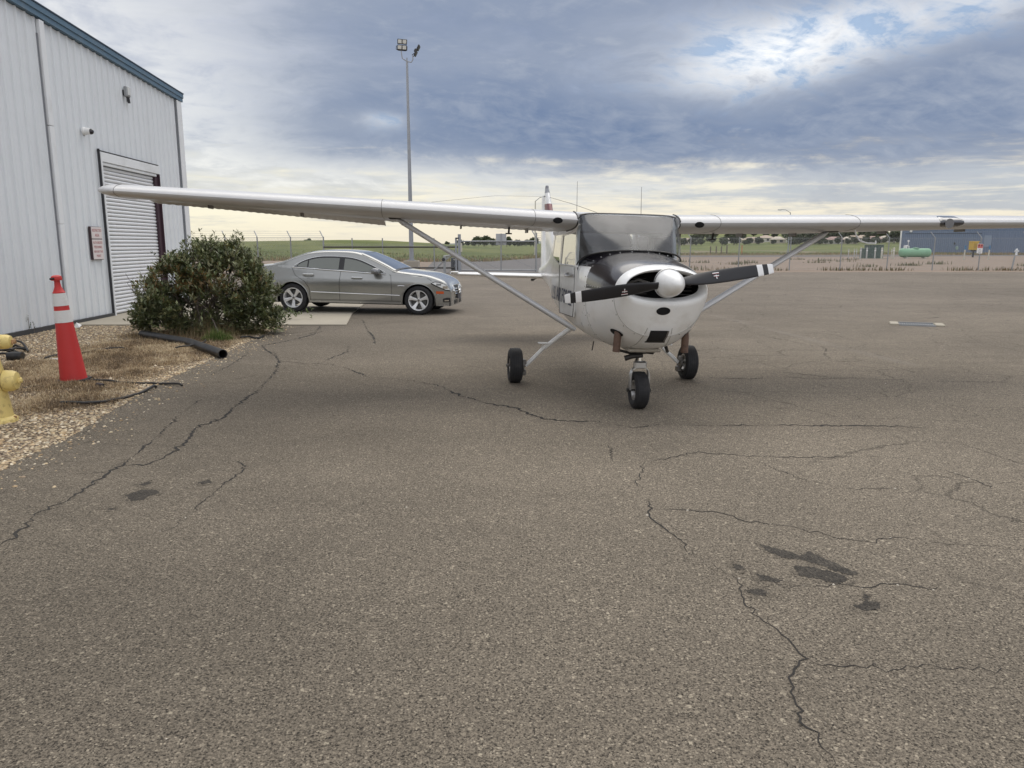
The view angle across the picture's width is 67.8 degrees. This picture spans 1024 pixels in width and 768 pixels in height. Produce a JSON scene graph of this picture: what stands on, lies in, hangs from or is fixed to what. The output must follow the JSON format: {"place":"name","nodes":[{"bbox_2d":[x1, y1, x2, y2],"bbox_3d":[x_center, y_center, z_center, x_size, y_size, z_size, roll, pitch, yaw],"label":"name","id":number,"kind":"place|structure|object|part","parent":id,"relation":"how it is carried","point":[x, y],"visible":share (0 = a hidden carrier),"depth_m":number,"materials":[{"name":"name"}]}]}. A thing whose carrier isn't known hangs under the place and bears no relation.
{"place":"outdoors","nodes":[
{"label":"outdoors","id":0,"kind":"place"},
{"bbox_2d":[1,329,258,419],"bbox_3d":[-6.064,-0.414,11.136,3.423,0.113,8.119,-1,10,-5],"label":"dry grass","id":1,"kind":"structure","parent":0,"point":[43,385],"depth_m":10.05,"materials":[{"name":"plant"}]},
{"bbox_2d":[450,257,457,271],"bbox_3d":[-3.441,-7.233,46.191,0.580,0.872,0.500,0,10,0],"label":"gate operator","id":2,"kind":"object","parent":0,"point":[453,265],"visible":0.23,"depth_m":45.97,"materials":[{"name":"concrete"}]},
{"bbox_2d":[2,0,1023,243],"label":"sky","id":3,"kind":"structure","parent":0,"point":[706,107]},
{"bbox_2d":[9,245,1023,465],"bbox_3d":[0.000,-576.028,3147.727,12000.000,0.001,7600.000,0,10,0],"label":"ground","id":4,"kind":"structure","parent":0,"point":[781,266],"depth_m":66.67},
{"bbox_2d":[0,0,191,337],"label":"hangar","id":5,"kind":"structure","parent":4,"relation":"on","point":[59,75],"depth_m":16.06,"materials":[{"name":"white metal"}]},
{"bbox_2d":[81,127,93,135],"bbox_3d":[-9.135,-5.434,16.396,0.250,0.185,0.170,-1,10,-3],"label":"security camera","id":6,"kind":"object","parent":5,"relation":"attached to","point":[87,131],"visible":1,"depth_m":16.34,"materials":[{"name":"white plastic"}]},
{"bbox_2d":[88,226,103,259],"bbox_3d":[-9.207,-3.119,16.874,0.062,0.720,0.500,-1,10,-3],"label":"wall sign","id":7,"kind":"object","parent":5,"relation":"attached to","point":[96,243],"visible":1,"depth_m":16.81,"materials":[{"name":"white metal"}]},
{"bbox_2d":[82,149,167,315],"bbox_3d":[-9.576,-3.702,18.954,0.575,3.760,3.574,-1,10,-3],"label":"roller door","id":8,"kind":"structure","parent":5,"relation":"in","point":[134,228],"depth_m":18.61,"materials":[{"name":"white metal"}]},
{"bbox_2d":[122,86,130,102],"bbox_3d":[-9.316,-6.980,18.383,0.167,0.372,0.200,-1,10,-3],"label":"wall lamp","id":9,"kind":"object","parent":5,"relation":"attached to","point":[126,91],"visible":1,"depth_m":18.33,"materials":[{"name":"metal"}]},
{"bbox_2d":[0,325,279,470],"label":"gravel bed","id":10,"kind":"object","parent":4,"relation":"on","point":[50,423],"visible":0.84,"depth_m":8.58,"materials":[{"name":"brown gravel"}]},
{"bbox_2d":[0,334,22,424],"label":"fire hydrant","id":11,"kind":"object","parent":10,"relation":"on","point":[11,380],"visible":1,"depth_m":7.12,"materials":[{"name":"gold metal"}]},
{"bbox_2d":[0,349,24,353],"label":"hose","id":12,"kind":"object","parent":10,"relation":"on","point":[6,351],"visible":0.44,"depth_m":11.57,"materials":[{"name":"black rubber"}]},
{"bbox_2d":[6,352,24,359],"bbox_3d":[-7.220,-0.405,11.070,0.201,0.117,0.120,-1,10,-6],"label":"pipe stub","id":13,"kind":"object","parent":10,"relation":"on","point":[14,355],"visible":0.93,"depth_m":11.02,"materials":[{"name":"black plastic"}]},
{"bbox_2d":[3,340,28,351],"bbox_3d":[-8.136,-0.582,12.077,0.703,0.104,1.306,-8,13,-38],"label":"hose","id":14,"kind":"object","parent":10,"relation":"on","point":[21,347],"visible":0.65,"depth_m":11.95,"materials":[{"name":"black rubber"}]},
{"bbox_2d":[49,275,91,381],"bbox_3d":[-5.413,-0.656,9.230,0.370,1.320,0.370,-3,12,0],"label":"traffic cone","id":15,"kind":"object","parent":10,"relation":"on","point":[71,363],"visible":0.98,"depth_m":9.17,"materials":[{"name":"plastic"}]},
{"bbox_2d":[47,378,110,389],"bbox_3d":[-5.197,-0.028,9.057,0.807,0.105,0.574,0,10,0],"label":"straw tuft","id":16,"kind":"object","parent":10,"relation":"on","point":[73,383],"visible":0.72,"depth_m":9.04,"materials":[{"name":"beige plant"}]},
{"bbox_2d":[44,347,124,358],"bbox_3d":[-6.625,-0.490,11.731,0.266,0.048,1.280,6,12,29],"label":"hose","id":17,"kind":"object","parent":10,"relation":"on","point":[85,351],"visible":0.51,"depth_m":12.12,"materials":[{"name":"black rubber"}]},
{"bbox_2d":[60,384,156,403],"bbox_3d":[-4.314,0.123,8.383,0.350,0.052,1.146,6,12,28],"label":"hose","id":18,"kind":"object","parent":10,"relation":"on","point":[125,397],"visible":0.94,"depth_m":8.12,"materials":[{"name":"black rubber"}]},
{"bbox_2d":[115,331,139,338],"bbox_3d":[-6.789,-0.928,13.797,0.802,0.164,0.561,0,10,0],"label":"straw tuft","id":19,"kind":"object","parent":10,"relation":"on","point":[130,336],"visible":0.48,"depth_m":13.70,"materials":[{"name":"beige plant"}]},
{"bbox_2d":[85,379,182,385],"bbox_3d":[-4.545,-0.020,9.177,1.320,0.046,0.079,2,11,11],"label":"hose","id":20,"kind":"object","parent":10,"relation":"on","point":[168,383],"visible":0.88,"depth_m":9.16,"materials":[{"name":"black rubber"}]},
{"bbox_2d":[125,273,181,325],"bbox_3d":[-6.870,-1.674,14.792,1.223,1.084,0.911,6,12,29],"label":"dead shrub","id":21,"kind":"object","parent":10,"relation":"on","point":[145,291],"visible":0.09,"depth_m":14.63,"materials":[{"name":"brown plant"}]},
{"bbox_2d":[132,325,193,339],"bbox_3d":[-6.271,-0.992,13.792,1.204,0.292,0.877,0,10,0],"label":"straw tuft","id":22,"kind":"object","parent":10,"relation":"on","point":[169,333],"visible":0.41,"depth_m":13.78,"materials":[{"name":"brown plant"}]},
{"bbox_2d":[138,330,227,357],"bbox_3d":[-5.404,-0.682,12.525,0.297,0.142,3.524,-10,14,-42],"label":"plastic pipe","id":23,"kind":"object","parent":10,"relation":"on","point":[213,350],"visible":0.88,"depth_m":12.41,"materials":[{"name":"black plastic"}]},
{"bbox_2d":[175,339,205,347],"bbox_3d":[-5.146,-0.662,12.374,0.186,0.054,1.099,0,10,0],"label":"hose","id":24,"kind":"object","parent":10,"relation":"on","point":[188,345],"visible":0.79,"depth_m":11.95,"materials":[{"name":"black rubber"}]},
{"bbox_2d":[123,228,291,335],"bbox_3d":[-5.649,-1.878,14.248,3.018,2.054,2.152,0,10,0],"label":"bush","id":25,"kind":"object","parent":10,"relation":"on","point":[196,286],"visible":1,"depth_m":13.87,"materials":[{"name":"green plant"}]},
{"bbox_2d":[181,314,240,338],"bbox_3d":[-5.483,-1.120,13.832,1.162,0.528,0.920,0,10,0],"label":"straw tuft","id":26,"kind":"object","parent":10,"relation":"on","point":[208,331],"visible":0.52,"depth_m":13.79,"materials":[{"name":"brown plant"}]},
{"bbox_2d":[198,326,232,341],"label":"green grass","id":27,"kind":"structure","parent":10,"relation":"on","point":[217,336],"depth_m":13.19,"materials":[{"name":"plant"}]},
{"bbox_2d":[233,323,267,334],"bbox_3d":[-4.970,-1.114,14.280,0.874,0.356,0.715,0,10,0],"label":"straw tuft","id":28,"kind":"object","parent":10,"relation":"on","point":[245,331],"visible":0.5,"depth_m":14.21,"materials":[{"name":"brown plant"}]},
{"bbox_2d":[28,300,363,325],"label":"concrete slab","id":29,"kind":"structure","parent":4,"relation":"on","point":[335,314],"depth_m":17.22,"materials":[{"name":"grey concrete"}]},
{"bbox_2d":[256,306,312,318],"bbox_3d":[-5.425,-1.583,16.736,2.198,0.356,0.855,0,10,0],"label":"plant","id":30,"kind":"object","parent":29,"relation":"on","point":[295,313],"visible":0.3,"depth_m":16.78,"materials":[{"name":"green plant"}]},
{"bbox_2d":[191,231,323,271],"bbox_3d":[-22.757,-7.987,45.887,22.977,2.466,0.259,0,10,0],"label":"chain link fence","id":31,"kind":"object","parent":4,"relation":"on","point":[290,248],"visible":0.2,"depth_m":45.69,"materials":[{"name":"metal"}]},
{"bbox_2d":[396,39,419,266],"bbox_3d":[-6.704,-14.981,50.322,1.558,14.642,1.000,0,10,0],"label":"floodlight pole","id":32,"kind":"object","parent":4,"relation":"on","point":[411,260],"visible":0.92,"depth_m":50.08,"materials":[{"name":"metal"}]},
{"bbox_2d":[426,258,540,272],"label":"access drive","id":33,"kind":"structure","parent":4,"relation":"on","point":[530,263],"depth_m":57.35,"materials":[{"name":"asphalt"}]},
{"bbox_2d":[455,234,461,271],"bbox_3d":[-3.093,-7.567,44.248,0.410,2.229,0.195,0,10,0],"label":"gate post","id":34,"kind":"object","parent":33,"relation":"on","point":[459,250],"visible":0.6,"depth_m":44.14,"materials":[{"name":"white metal"}]},
{"bbox_2d":[322,238,457,270],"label":"sliding gate","id":35,"kind":"structure","parent":34,"relation":"attached to","point":[434,247],"depth_m":44.35,"materials":[{"name":"metal"}]},
{"bbox_2d":[461,233,536,270],"bbox_3d":[-0.797,-7.796,44.940,4.553,2.230,0.094,0,10,0],"label":"gate leaf","id":36,"kind":"object","parent":33,"relation":"on","point":[500,254],"visible":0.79,"depth_m":44.99,"materials":[{"name":"metal"}]},
{"bbox_2d":[496,233,505,244],"bbox_3d":[-0.640,-8.523,44.879,0.620,0.700,0.060,0,10,0],"label":"gate sign","id":37,"kind":"object","parent":36,"relation":"attached to","point":[501,237],"visible":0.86,"depth_m":44.88,"materials":[{"name":"metal"}]},
{"bbox_2d":[0,272,1023,767],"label":"asphalt apron","id":38,"kind":"object","parent":4,"relation":"on","point":[450,546],"visible":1,"depth_m":4.21,"materials":[{"name":"grey asphalt"}]},
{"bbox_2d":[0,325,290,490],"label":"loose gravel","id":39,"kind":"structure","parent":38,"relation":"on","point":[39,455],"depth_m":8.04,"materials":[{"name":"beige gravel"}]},
{"bbox_2d":[240,335,264,338],"bbox_3d":[-4.660,-0.848,13.659,0.351,0.056,0.309,0,10,0],"label":"hose","id":40,"kind":"object","parent":38,"relation":"on","point":[262,336],"visible":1,"depth_m":13.57,"materials":[{"name":"black rubber"}]},
{"bbox_2d":[261,249,461,314],"bbox_3d":[-3.858,-2.615,19.161,5.185,1.509,2.316,2,11,7],"label":"parked sedan","id":41,"kind":"object","parent":38,"relation":"on","point":[327,277],"visible":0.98,"depth_m":18.26,"materials":[{"name":"paint"}]},
{"bbox_3d":[-5.051,-2.904,18.397,0.232,0.162,0.078,2,11,7],"label":"quarter window","id":42,"kind":"part","parent":41,"relation":"part of","materials":[{"name":"grey glass"}]},
{"bbox_3d":[-4.527,-2.901,18.342,0.756,0.276,0.132,2,11,7],"label":"side window","id":43,"kind":"part","parent":41,"relation":"part of","materials":[{"name":"black glass"}]},
{"bbox_3d":[-3.557,-2.828,18.216,0.944,0.337,0.131,2,11,9],"label":"side window","id":44,"kind":"part","parent":41,"relation":"part of","materials":[{"name":"black glass"}]},
{"bbox_2d":[432,255,450,273],"bbox_3d":[-3.738,-6.326,40.532,1.422,1.140,0.243,0,10,-2],"label":"roller post","id":45,"kind":"object","parent":38,"relation":"on","point":[444,259],"visible":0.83,"depth_m":40.49,"materials":[{"name":"metal"}]},
{"bbox_2d":[85,326,1015,751],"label":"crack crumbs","id":46,"kind":"object","parent":38,"relation":"on","point":[647,514],"visible":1,"depth_m":4.81,"materials":[{"name":"asphalt"}]},
{"bbox_2d":[98,181,1023,408],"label":"light airplane","id":47,"kind":"object","parent":38,"relation":"on","point":[607,278],"visible":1,"depth_m":8.10,"materials":[{"name":"metal"}]},
{"bbox_3d":[0.563,-1.678,9.447,0.035,0.352,0.630,0,10,-7],"label":"rear window","id":48,"kind":"part","parent":47,"relation":"part of","materials":[{"name":"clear glass"}]},
{"bbox_3d":[0.627,-1.288,8.702,0.114,1.012,1.000,0,10,-7],"label":"door","id":49,"kind":"part","parent":47,"relation":"part of","materials":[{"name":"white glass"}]},
{"bbox_3d":[1.644,-1.672,9.573,0.018,0.353,0.630,-1,11,-8],"label":"rear window","id":50,"kind":"part","parent":47,"relation":"part of","materials":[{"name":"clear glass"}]},
{"bbox_3d":[1.756,-1.282,8.835,0.114,1.012,1.000,0,10,-7],"label":"door","id":51,"kind":"part","parent":47,"relation":"part of","materials":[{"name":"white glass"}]},
{"bbox_2d":[889,321,945,326],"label":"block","id":52,"kind":"structure","parent":38,"relation":"on","point":[917,324],"depth_m":15.83,"materials":[{"name":"concrete"}]},
{"bbox_2d":[534,197,541,254],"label":"street lamp","id":53,"kind":"object","parent":4,"relation":"on","point":[535,231],"visible":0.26,"depth_m":106.00,"materials":[{"name":"metal"}]},
{"bbox_2d":[532,231,631,271],"bbox_3d":[4.578,-7.987,45.887,6.785,2.466,0.259,0,10,0],"label":"chain link fence","id":54,"kind":"object","parent":4,"relation":"on","point":[540,250],"visible":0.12,"depth_m":45.77,"materials":[{"name":"metal"}]},
{"bbox_2d":[224,266,1023,270],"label":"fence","id":55,"kind":"object","parent":4,"relation":"on","point":[891,269],"visible":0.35,"depth_m":48.75,"materials":[{"name":"metal"}]},
{"bbox_2d":[284,258,1023,269],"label":"dirt weeds","id":56,"kind":"object","parent":4,"relation":"on","point":[908,264],"visible":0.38,"depth_m":64.24,"materials":[{"name":"plant"}]},
{"bbox_2d":[679,254,1018,255],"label":"kerb","id":57,"kind":"structure","parent":4,"relation":"on","point":[794,255],"depth_m":111.68,"materials":[{"name":"concrete"}]},
{"bbox_2d":[676,232,1023,269],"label":"chain link fence","id":58,"kind":"object","parent":4,"relation":"on","point":[888,254],"visible":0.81,"depth_m":48.75,"materials":[{"name":"metal"}]},
{"bbox_2d":[977,244,982,252],"bbox_3d":[29.883,-8.644,48.633,0.360,0.600,0.024,2,10,0],"label":"warning sign","id":59,"kind":"object","parent":58,"relation":"attached to","point":[979,248],"visible":1,"depth_m":48.63,"materials":[{"name":"white plastic"}]},
{"bbox_2d":[854,245,888,258],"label":"utility cabinet","id":60,"kind":"object","parent":4,"relation":"on","point":[872,248],"visible":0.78,"depth_m":88.06,"materials":[{"name":"metal"}]},
{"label":"cabinet door","id":61,"kind":"part","parent":60,"relation":"part of","materials":[{"name":"metal"}]},
{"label":"cabinet door","id":62,"kind":"part","parent":60,"relation":"part of","materials":[{"name":"metal"}]},
{"bbox_2d":[898,240,931,257],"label":"propane tank","id":63,"kind":"object","parent":4,"relation":"on","point":[903,253],"visible":0.84,"depth_m":90.26,"materials":[{"name":"green metal"}]},
{"bbox_2d":[899,228,1023,253],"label":"blue warehouse","id":64,"kind":"structure","parent":4,"relation":"on","point":[1006,234],"depth_m":134.99,"materials":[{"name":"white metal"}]},
{"bbox_2d":[983,235,991,246],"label":"door","id":65,"kind":"structure","parent":64,"relation":"in","point":[986,237],"depth_m":133.41,"materials":[{"name":"metal"}]},
{"bbox_2d":[968,241,978,256],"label":"yellow dispenser","id":66,"kind":"object","parent":4,"relation":"on","point":[973,246],"visible":0.81,"depth_m":98.13,"materials":[{"name":"yellow metal"}]},
{"bbox_2d":[192,232,1023,261],"bbox_3d":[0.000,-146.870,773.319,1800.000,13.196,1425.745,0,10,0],"label":"grass field","id":67,"kind":"structure","parent":0,"point":[480,253],"depth_m":139.54,"materials":[{"name":"green plant"}]},
{"bbox_2d":[471,239,478,245],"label":"tree","id":68,"kind":"object","parent":67,"relation":"on","point":[472,243],"visible":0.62,"depth_m":532.58,"materials":[{"name":"green plant"}]},
{"bbox_2d":[479,237,488,244],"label":"tree","id":69,"kind":"object","parent":67,"relation":"on","point":[482,239],"visible":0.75,"depth_m":515.00,"materials":[{"name":"green plant"}]},
{"bbox_2d":[489,238,495,245],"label":"tree","id":70,"kind":"object","parent":67,"relation":"on","point":[492,239],"visible":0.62,"depth_m":565.89,"materials":[{"name":"green plant"}]},
{"bbox_2d":[506,236,511,246],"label":"tree","id":71,"kind":"object","parent":67,"relation":"on","point":[508,238],"visible":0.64,"depth_m":543.65,"materials":[{"name":"green plant"}]},
{"bbox_2d":[528,237,538,246],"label":"tree","id":72,"kind":"object","parent":67,"relation":"on","point":[532,239],"visible":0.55,"depth_m":512.18,"materials":[{"name":"green plant"}]},
{"bbox_2d":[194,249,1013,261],"bbox_3d":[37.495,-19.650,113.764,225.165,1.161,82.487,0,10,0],"label":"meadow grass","id":73,"kind":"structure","parent":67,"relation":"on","point":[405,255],"depth_m":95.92,"materials":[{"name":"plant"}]},
{"bbox_2d":[690,234,701,239],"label":"tree","id":74,"kind":"object","parent":67,"relation":"on","point":[697,236],"visible":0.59,"depth_m":442.67,"materials":[{"name":"green plant"}]},
{"bbox_2d":[705,235,715,242],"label":"tree","id":75,"kind":"object","parent":67,"relation":"on","point":[710,237],"visible":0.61,"depth_m":430.36,"materials":[{"name":"green plant"}]},
{"bbox_2d":[719,237,725,245],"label":"tree","id":76,"kind":"object","parent":67,"relation":"on","point":[723,240],"visible":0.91,"depth_m":382.16,"materials":[{"name":"green plant"}]},
{"bbox_2d":[728,234,740,244],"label":"tree","id":77,"kind":"object","parent":67,"relation":"on","point":[731,236],"visible":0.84,"depth_m":387.57,"materials":[{"name":"green plant"}]},
{"bbox_2d":[754,237,764,244],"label":"tree","id":78,"kind":"object","parent":67,"relation":"on","point":[759,239],"visible":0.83,"depth_m":387.11,"materials":[{"name":"green plant"}]},
{"bbox_2d":[760,235,772,241],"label":"house","id":79,"kind":"structure","parent":67,"relation":"on","point":[767,237],"depth_m":438.73,"materials":[{"name":"white paint"}]},
{"bbox_2d":[769,237,784,242],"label":"house","id":80,"kind":"structure","parent":67,"relation":"on","point":[779,239],"depth_m":409.58,"materials":[{"name":"beige paint"}]},
{"bbox_2d":[778,209,790,252],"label":"street lamp","id":81,"kind":"object","parent":67,"relation":"on","point":[788,237],"visible":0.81,"depth_m":135.52,"materials":[{"name":"metal"}]},
{"bbox_2d":[794,236,803,243],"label":"tree","id":82,"kind":"object","parent":67,"relation":"on","point":[799,239],"visible":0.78,"depth_m":387.67,"materials":[{"name":"green plant"}]},
{"bbox_2d":[805,233,815,237],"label":"tree","id":83,"kind":"object","parent":67,"relation":"on","point":[811,235],"visible":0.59,"depth_m":406.20,"materials":[{"name":"green plant"}]},
{"bbox_2d":[823,237,843,243],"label":"house","id":84,"kind":"structure","parent":67,"relation":"on","point":[831,238],"depth_m":390.48,"materials":[{"name":"white paint"}]},
{"bbox_2d":[834,236,841,243],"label":"tree","id":85,"kind":"object","parent":67,"relation":"on","point":[838,239],"visible":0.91,"depth_m":384.02,"materials":[{"name":"green plant"}]},
{"bbox_2d":[837,232,848,237],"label":"tree","id":86,"kind":"object","parent":67,"relation":"on","point":[843,234],"visible":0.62,"depth_m":406.81,"materials":[{"name":"green plant"}]},
{"bbox_2d":[850,237,858,242],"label":"tree","id":87,"kind":"object","parent":67,"relation":"on","point":[854,238],"visible":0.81,"depth_m":380.33,"materials":[{"name":"green plant"}]},
{"bbox_2d":[862,236,870,241],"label":"tree","id":88,"kind":"object","parent":67,"relation":"on","point":[866,238],"visible":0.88,"depth_m":391.04,"materials":[{"name":"green plant"}]},
{"bbox_2d":[862,231,878,236],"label":"tree","id":89,"kind":"object","parent":67,"relation":"on","point":[874,233],"visible":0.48,"depth_m":406.74,"materials":[{"name":"green plant"}]},
{"bbox_2d":[886,231,900,243],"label":"tree","id":90,"kind":"object","parent":67,"relation":"on","point":[894,235],"visible":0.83,"depth_m":385.89,"materials":[{"name":"green plant"}]},
{"bbox_2d":[680,255,1023,256],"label":"road","id":91,"kind":"structure","parent":0,"point":[844,256],"depth_m":103.80,"materials":[{"name":"grey asphalt"}]}
]}

